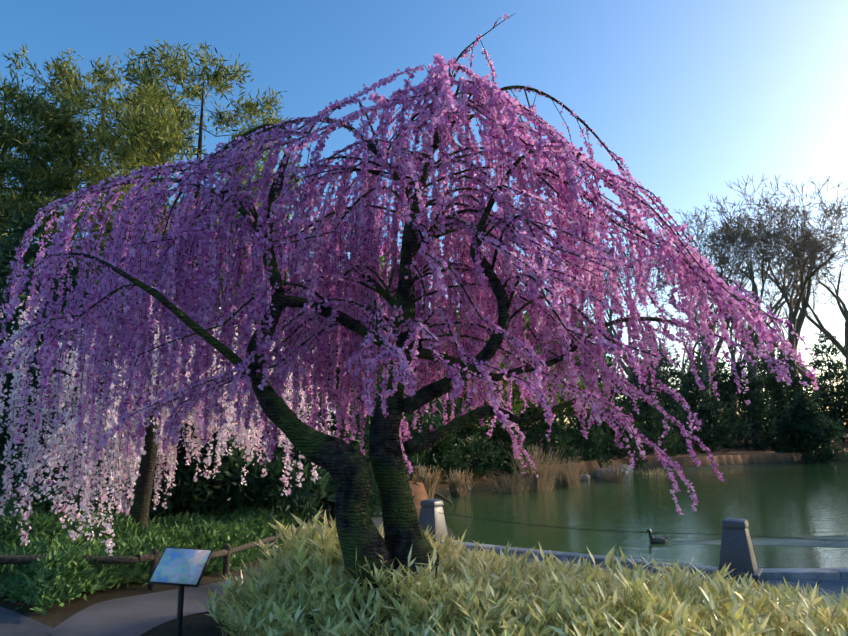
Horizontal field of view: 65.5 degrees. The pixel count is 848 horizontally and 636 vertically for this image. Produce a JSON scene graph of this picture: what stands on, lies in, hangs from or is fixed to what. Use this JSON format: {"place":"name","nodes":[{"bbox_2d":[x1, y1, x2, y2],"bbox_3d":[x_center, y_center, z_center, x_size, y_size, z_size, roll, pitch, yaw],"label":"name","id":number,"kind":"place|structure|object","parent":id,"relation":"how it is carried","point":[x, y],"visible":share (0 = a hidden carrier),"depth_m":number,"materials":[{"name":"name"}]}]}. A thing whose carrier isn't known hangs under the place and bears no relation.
{"place":"outdoors","nodes":[
{"label":"outdoors","id":0,"kind":"place"},
{"bbox_2d":[0,607,52,635],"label":"path","id":1,"kind":"structure","parent":0,"point":[12,623],"depth_m":5.99,"materials":[{"name":"concrete"}]},
{"bbox_2d":[47,509,382,635],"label":"side path","id":2,"kind":"structure","parent":0,"point":[137,615],"depth_m":6.47,"materials":[{"name":"concrete"}]},
{"bbox_2d":[0,428,847,635],"bbox_3d":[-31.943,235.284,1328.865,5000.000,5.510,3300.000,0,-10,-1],"label":"ground","id":3,"kind":"structure","parent":0,"point":[200,624],"depth_m":18.89,"materials":[{"name":"brown soil"}]},
{"bbox_2d":[0,465,334,616],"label":"ground cover","id":4,"kind":"object","parent":3,"relation":"on","point":[48,535],"visible":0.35,"depth_m":9.29,"materials":[{"name":"green plant"}]},
{"bbox_2d":[0,279,335,555],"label":"white weeping cherry","id":5,"kind":"object","parent":3,"relation":"on","point":[115,444],"depth_m":9.49,"materials":[{"name":"white plant"}]},
{"bbox_2d":[148,547,213,635],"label":"sign stand","id":6,"kind":"object","parent":3,"relation":"on","point":[180,610],"visible":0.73,"depth_m":5.64,"materials":[{"name":"black metal"}]},
{"bbox_2d":[150,548,210,584],"bbox_3d":[-2.093,2.132,5.677,0.456,0.244,0.191,-3,-10,16],"label":"sign panel","id":7,"kind":"object","parent":6,"relation":"attached to","point":[182,566],"visible":1,"depth_m":5.67,"materials":[{"name":"blue plastic"}]},
{"bbox_2d":[0,467,453,589],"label":"log fences","id":8,"kind":"object","parent":3,"relation":"on","point":[153,557],"visible":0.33,"depth_m":7.87,"materials":[{"name":"brown wood"}]},
{"bbox_2d":[0,14,818,616],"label":"cherry","id":9,"kind":"object","parent":3,"relation":"on","point":[128,340],"depth_m":5.30,"materials":[{"name":"plant"}]},
{"bbox_2d":[0,39,847,527],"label":"evergreen trees","id":10,"kind":"object","parent":3,"relation":"on","point":[60,135],"depth_m":22.87,"materials":[{"name":"green plant"}]},
{"bbox_2d":[407,443,630,498],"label":"dry reeds","id":11,"kind":"object","parent":3,"relation":"on","point":[457,482],"visible":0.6,"depth_m":30.80,"materials":[{"name":"brown plant"}]},
{"bbox_2d":[197,505,847,635],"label":"bamboo leaves","id":12,"kind":"object","parent":3,"relation":"on","point":[245,607],"visible":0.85,"depth_m":4.64,"materials":[{"name":"green plant"}]},
{"bbox_2d":[447,464,632,489],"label":"shore rocks","id":13,"kind":"object","parent":3,"relation":"on","point":[628,469],"visible":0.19,"depth_m":40.08,"materials":[{"name":"brown stone"}]},
{"bbox_2d":[390,173,847,445],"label":"bare trees","id":14,"kind":"object","parent":3,"relation":"on","point":[798,262],"visible":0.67,"depth_m":74.04,"materials":[{"name":"brown plant"}]},
{"bbox_2d":[441,540,847,579],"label":"terrace kerb","id":15,"kind":"structure","parent":3,"relation":"on","point":[804,573],"depth_m":10.10,"materials":[{"name":"stone"}]},
{"bbox_2d":[419,499,762,579],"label":"bollards","id":16,"kind":"object","parent":15,"relation":"on","point":[737,552],"visible":0.79,"depth_m":9.72,"materials":[{"name":"stone"}]},
{"bbox_2d":[442,513,847,540],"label":"guard wire","id":17,"kind":"object","parent":16,"relation":"attached to","point":[647,532],"visible":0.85,"depth_m":10.56,"materials":[{"name":"grey metal"}]},
{"bbox_2d":[635,466,676,474],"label":"rock","id":18,"kind":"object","parent":3,"relation":"on","point":[658,471],"depth_m":43.10,"materials":[{"name":"brown stone"}]},
{"bbox_2d":[466,551,847,597],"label":"terrace paving","id":19,"kind":"structure","parent":3,"relation":"on","point":[830,586],"depth_m":9.38,"materials":[{"name":"grey stone"}]},
{"bbox_2d":[0,0,847,427],"label":"sky","id":20,"kind":"structure","parent":0,"point":[695,97],"materials":[{"name":"blue"}]},
{"bbox_2d":[437,462,847,568],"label":"pond water","id":21,"kind":"structure","parent":0,"point":[809,501],"depth_m":21.38,"materials":[{"name":"green liquid"}]},
{"bbox_2d":[649,536,668,542],"bbox_3d":[5.717,5.389,16.023,0.499,0.210,0.220,0,-10,-1],"label":"duck","id":22,"kind":"object","parent":21,"relation":"on","point":[653,539],"visible":0.9,"depth_m":15.96}
]}

